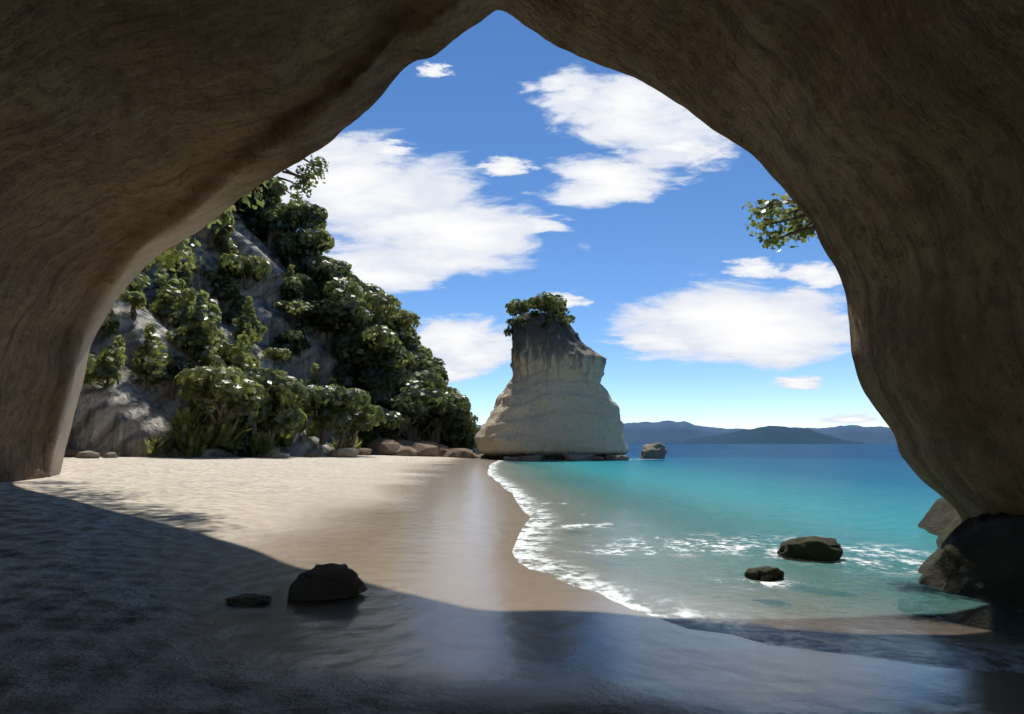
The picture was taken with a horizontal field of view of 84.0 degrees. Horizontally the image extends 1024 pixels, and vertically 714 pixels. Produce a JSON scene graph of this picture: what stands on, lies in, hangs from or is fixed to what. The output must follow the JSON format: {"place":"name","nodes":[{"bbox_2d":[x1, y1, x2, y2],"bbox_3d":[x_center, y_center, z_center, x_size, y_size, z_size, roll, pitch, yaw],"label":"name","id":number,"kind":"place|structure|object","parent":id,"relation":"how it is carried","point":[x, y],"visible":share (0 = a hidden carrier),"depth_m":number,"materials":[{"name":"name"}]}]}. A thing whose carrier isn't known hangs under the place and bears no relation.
{"place":"outdoors","nodes":[
{"label":"outdoors","id":0,"kind":"place"},
{"bbox_2d":[273,132,451,221],"bbox_3d":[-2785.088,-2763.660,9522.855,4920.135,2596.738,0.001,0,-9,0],"label":"cloud","id":1,"kind":"structure","parent":0,"point":[365,178],"depth_m":9547.87,"materials":[{"name":"white"}]},
{"bbox_2d":[322,239,444,292],"bbox_3d":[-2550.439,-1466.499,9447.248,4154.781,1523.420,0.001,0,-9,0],"label":"cloud","id":2,"kind":"structure","parent":0,"point":[390,281],"depth_m":9432.25,"materials":[{"name":"white"}]},
{"bbox_2d":[375,139,412,156],"bbox_3d":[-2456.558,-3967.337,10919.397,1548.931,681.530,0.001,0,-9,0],"label":"cloud","id":3,"kind":"structure","parent":0,"point":[392,149],"depth_m":10924.90,"materials":[{"name":"white"}]},
{"bbox_2d":[325,163,480,239],"bbox_3d":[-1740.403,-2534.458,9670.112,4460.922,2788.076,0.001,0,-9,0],"label":"cloud","id":4,"kind":"structure","parent":0,"point":[451,179],"depth_m":9722.49,"materials":[{"name":"white"}]},
{"bbox_2d":[416,62,450,77],"bbox_3d":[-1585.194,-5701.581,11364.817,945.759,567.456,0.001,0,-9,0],"label":"cloud","id":5,"kind":"structure","parent":0,"point":[433,70],"depth_m":11368.31,"materials":[{"name":"white"}]},
{"bbox_2d":[344,181,539,276],"bbox_3d":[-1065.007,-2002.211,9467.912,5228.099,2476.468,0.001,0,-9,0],"label":"cloud","id":6,"kind":"structure","parent":0,"point":[472,237],"depth_m":9460.56,"materials":[{"name":"white"}]},
{"bbox_2d":[434,356,491,381],"bbox_3d":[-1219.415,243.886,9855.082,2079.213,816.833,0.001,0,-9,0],"label":"cloud","id":7,"kind":"structure","parent":0,"point":[453,376],"depth_m":9846.14,"materials":[{"name":"white"}]},
{"bbox_2d":[417,317,511,373],"bbox_3d":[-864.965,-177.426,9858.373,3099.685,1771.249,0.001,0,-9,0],"label":"cloud","id":8,"kind":"structure","parent":0,"point":[466,346],"depth_m":9866.99,"materials":[{"name":"white"}]},
{"bbox_2d":[476,156,540,175],"bbox_3d":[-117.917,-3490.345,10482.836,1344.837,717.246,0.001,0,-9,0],"label":"cloud","id":9,"kind":"structure","parent":0,"point":[504,166],"depth_m":10485.97,"materials":[{"name":"white"}]},
{"bbox_2d":[0,455,1023,713],"bbox_3d":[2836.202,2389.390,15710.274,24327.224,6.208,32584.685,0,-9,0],"label":"beach sand","id":10,"kind":"structure","parent":0,"point":[122,579],"depth_m":5.70,"materials":[{"name":"beige sand"}]},
{"bbox_2d":[64,448,93,456],"bbox_3d":[-27.927,6.185,36.721,1.516,0.572,2.773,2,-9,-16],"label":"beach rock","id":11,"kind":"object","parent":10,"relation":"on","point":[71,452],"visible":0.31,"depth_m":35.71,"materials":[{"name":"grey stone"}]},
{"bbox_2d":[74,450,99,457],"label":"beach rock","id":12,"kind":"object","parent":10,"relation":"on","point":[87,454],"visible":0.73,"depth_m":34.48,"materials":[{"name":"grey stone"}]},
{"bbox_2d":[102,452,117,457],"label":"beach rock","id":13,"kind":"object","parent":10,"relation":"on","point":[111,455],"visible":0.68,"depth_m":35.74,"materials":[{"name":"grey stone"}]},
{"bbox_2d":[226,593,271,605],"bbox_3d":[-2.612,2.404,5.648,0.461,0.077,0.260,1,-9,-6],"label":"rock","id":14,"kind":"object","parent":10,"relation":"on","point":[247,599],"visible":1,"depth_m":5.58,"materials":[{"name":"grey stone"}]},
{"bbox_2d":[260,450,276,457],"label":"beach rock","id":15,"kind":"object","parent":10,"relation":"on","point":[265,455],"visible":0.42,"depth_m":42.23,"materials":[{"name":"grey stone"}]},
{"bbox_2d":[142,405,404,456],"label":"bushes","id":16,"kind":"object","parent":10,"relation":"on","point":[192,437],"visible":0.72,"depth_m":40.29,"materials":[{"name":"green plant"}]},
{"bbox_2d":[66,191,481,456],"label":"cliff","id":17,"kind":"structure","parent":10,"relation":"on","point":[127,415],"depth_m":45.86,"materials":[{"name":"grey stone"}]},
{"bbox_2d":[93,177,578,449],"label":"tree","id":18,"kind":"object","parent":17,"relation":"on","point":[450,411],"depth_m":67.42,"materials":[{"name":"green plant"}]},
{"bbox_2d":[83,210,480,435],"bbox_3d":[-25.901,-6.550,56.456,37.581,29.974,53.749,-1,-9,9],"label":"tree foliage","id":19,"kind":"object","parent":18,"relation":"on","point":[368,335],"visible":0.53,"depth_m":54.29,"materials":[{"name":"green plant"}]},
{"bbox_2d":[269,452,289,457],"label":"beach rock","id":20,"kind":"object","parent":10,"relation":"on","point":[278,455],"visible":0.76,"depth_m":42.07,"materials":[{"name":"grey stone"}]},
{"bbox_2d":[304,453,318,456],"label":"beach rock","id":21,"kind":"object","parent":10,"relation":"on","point":[311,454],"visible":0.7,"depth_m":46.05,"materials":[{"name":"grey stone"}]},
{"bbox_2d":[287,563,366,600],"bbox_3d":[-1.927,2.354,5.976,0.803,0.327,0.431,2,-9,-14],"label":"cave boulder","id":22,"kind":"object","parent":10,"relation":"on","point":[325,582],"visible":1,"depth_m":5.84,"materials":[{"name":"grey stone"}]},
{"bbox_2d":[329,448,358,457],"bbox_3d":[-14.422,8.142,48.195,2.414,0.878,2.215,-4,-10,27],"label":"beach rock","id":23,"kind":"object","parent":10,"relation":"on","point":[347,452],"visible":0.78,"depth_m":47.48,"materials":[{"name":"grey stone"}]},
{"bbox_2d":[357,448,371,454],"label":"beach rock","id":24,"kind":"object","parent":10,"relation":"on","point":[365,451],"visible":0.47,"depth_m":55.71,"materials":[{"name":"stone"}]},
{"bbox_2d":[367,438,490,459],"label":"rocks","id":25,"kind":"object","parent":10,"relation":"on","point":[386,446],"visible":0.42,"depth_m":60.35,"materials":[{"name":"stone"}]},
{"bbox_2d":[0,0,1023,521],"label":"cave arch","id":26,"kind":"structure","parent":10,"relation":"on","point":[880,142],"depth_m":10.07,"materials":[{"name":"brown stone"}]},
{"bbox_2d":[146,155,817,276],"bbox_3d":[-4.539,-5.928,17.411,24.088,9.824,3.196,-5,-10,30],"label":"tree","id":27,"kind":"object","parent":26,"relation":"attached to","point":[169,258],"depth_m":16.49,"materials":[{"name":"green plant"}]},
{"bbox_2d":[503,456,520,460],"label":"rock","id":28,"kind":"object","parent":10,"relation":"on","point":[506,458],"visible":0.98,"depth_m":58.17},
{"bbox_2d":[474,312,627,463],"bbox_3d":[4.495,3.462,66.153,17.587,17.658,13.591,0,-9,0],"label":"sea stack rock","id":29,"kind":"object","parent":10,"relation":"on","point":[554,401],"visible":0.94,"depth_m":61.66,"materials":[{"name":"beige stone"}]},
{"bbox_2d":[896,497,1023,636],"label":"rocks","id":30,"kind":"object","parent":10,"relation":"on","point":[971,569],"visible":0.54,"depth_m":6.72,"materials":[{"name":"grey stone"}]},
{"bbox_2d":[516,214,568,232],"bbox_3d":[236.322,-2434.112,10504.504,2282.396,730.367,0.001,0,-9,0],"label":"cloud","id":31,"kind":"structure","parent":0,"point":[543,225],"depth_m":10506.43,"materials":[{"name":"white"}]},
{"bbox_2d":[521,68,593,108],"bbox_3d":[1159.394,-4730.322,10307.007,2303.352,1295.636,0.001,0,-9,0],"label":"cloud","id":32,"kind":"structure","parent":0,"point":[562,87],"depth_m":10328.88,"materials":[{"name":"white"}]},
{"bbox_2d":[552,292,593,307],"bbox_3d":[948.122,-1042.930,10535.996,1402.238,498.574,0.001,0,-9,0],"label":"cloud","id":33,"kind":"structure","parent":0,"point":[572,300],"depth_m":10536.52,"materials":[{"name":"white"}]},
{"bbox_2d":[296,10,888,428],"label":"sky","id":34,"kind":"structure","parent":0,"point":[614,256],"materials":[{"name":"blue"}]},
{"bbox_2d":[545,149,688,207],"bbox_3d":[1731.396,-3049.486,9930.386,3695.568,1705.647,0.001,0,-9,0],"label":"cloud","id":35,"kind":"structure","parent":0,"point":[599,182],"depth_m":9935.34,"materials":[{"name":"white"}]},
{"bbox_2d":[532,68,731,148],"bbox_3d":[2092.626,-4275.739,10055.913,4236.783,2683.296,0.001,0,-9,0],"label":"cloud","id":36,"kind":"structure","parent":0,"point":[614,111],"depth_m":10048.98,"materials":[{"name":"white"}]},
{"bbox_2d":[610,326,699,359],"bbox_3d":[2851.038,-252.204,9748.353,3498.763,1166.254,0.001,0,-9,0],"label":"cloud","id":37,"kind":"structure","parent":0,"point":[648,342],"depth_m":9739.96,"materials":[{"name":"white"}]},
{"bbox_2d":[615,139,733,170],"bbox_3d":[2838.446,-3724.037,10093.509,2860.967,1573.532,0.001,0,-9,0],"label":"cloud","id":38,"kind":"structure","parent":0,"point":[697,152],"depth_m":10075.23,"materials":[{"name":"white"}]},
{"bbox_2d":[611,282,850,370],"bbox_3d":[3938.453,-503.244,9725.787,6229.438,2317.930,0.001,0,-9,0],"label":"cloud","id":39,"kind":"structure","parent":0,"point":[719,323],"depth_m":9731.19,"materials":[{"name":"white"}]},
{"bbox_2d":[476,444,1023,672],"bbox_3d":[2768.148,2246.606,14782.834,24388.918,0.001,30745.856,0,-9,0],"label":"sea water","id":40,"kind":"structure","parent":0,"point":[867,507],"depth_m":15.44,"materials":[{"name":"teal liquid"}]},
{"bbox_2d":[519,454,543,461],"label":"rock","id":41,"kind":"object","parent":40,"relation":"in","point":[535,457],"visible":0.73,"depth_m":57.83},
{"bbox_2d":[562,453,594,460],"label":"rock","id":42,"kind":"object","parent":40,"relation":"in","point":[575,457],"visible":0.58,"depth_m":57.58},
{"bbox_2d":[592,456,603,460],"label":"rock","id":43,"kind":"object","parent":40,"relation":"in","point":[596,458],"visible":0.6,"depth_m":57.72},
{"bbox_2d":[605,455,629,460],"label":"rock","id":44,"kind":"object","parent":40,"relation":"in","point":[616,457],"visible":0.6,"depth_m":57.66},
{"bbox_2d":[639,443,667,458],"bbox_3d":[14.929,9.905,60.114,3.269,1.729,2.409,3,-9,-17],"label":"boulder","id":45,"kind":"object","parent":40,"relation":"in","point":[655,451],"visible":1,"depth_m":59.24,"materials":[{"name":"grey stone"}]},
{"bbox_2d":[744,566,783,581],"bbox_3d":[3.266,2.792,7.373,0.481,0.165,0.363,5,-10,-28],"label":"surf boulder","id":46,"kind":"object","parent":40,"relation":"on","point":[763,573],"visible":0.99,"depth_m":7.27,"materials":[{"name":"brown stone"}]},
{"bbox_2d":[777,536,842,560],"bbox_3d":[4.527,2.895,8.659,0.904,0.308,0.581,-3,-9,17],"label":"surf boulder","id":47,"kind":"object","parent":40,"relation":"on","point":[815,548],"visible":1,"depth_m":8.47,"materials":[{"name":"stone"}]},
{"bbox_2d":[723,257,785,277],"bbox_3d":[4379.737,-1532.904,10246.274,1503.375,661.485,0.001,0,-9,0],"label":"cloud","id":48,"kind":"structure","parent":0,"point":[759,267],"depth_m":10252.95,"materials":[{"name":"white"}]},
{"bbox_2d":[623,420,896,443],"bbox_3d":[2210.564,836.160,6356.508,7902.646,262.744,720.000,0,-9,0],"label":"hills","id":49,"kind":"structure","parent":0,"point":[666,432],"depth_m":6270.15,"materials":[{"name":"blue"}]},
{"bbox_2d":[670,426,872,443],"bbox_3d":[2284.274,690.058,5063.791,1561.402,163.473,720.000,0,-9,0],"label":"hills","id":50,"kind":"structure","parent":0,"point":[777,435],"depth_m":4922.05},
{"bbox_2d":[769,376,822,389],"bbox_3d":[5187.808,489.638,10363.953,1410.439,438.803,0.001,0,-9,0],"label":"cloud","id":51,"kind":"structure","parent":0,"point":[806,383],"depth_m":10367.75,"materials":[{"name":"white"}]},
{"bbox_2d":[772,287,849,329],"bbox_3d":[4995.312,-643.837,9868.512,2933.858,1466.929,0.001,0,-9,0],"label":"cloud","id":52,"kind":"structure","parent":0,"point":[801,292],"depth_m":9933.81,"materials":[{"name":"white"}]},
{"bbox_2d":[782,261,841,288],"bbox_3d":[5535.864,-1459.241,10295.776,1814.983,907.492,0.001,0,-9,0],"label":"cloud","id":53,"kind":"structure","parent":0,"point":[819,274],"depth_m":10298.20,"materials":[{"name":"white"}]},
{"bbox_2d":[819,412,876,424],"bbox_3d":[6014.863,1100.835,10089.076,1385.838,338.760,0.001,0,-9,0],"label":"cloud","id":54,"kind":"structure","parent":0,"point":[849,419],"depth_m":10090.62,"materials":[{"name":"white"}]}
]}

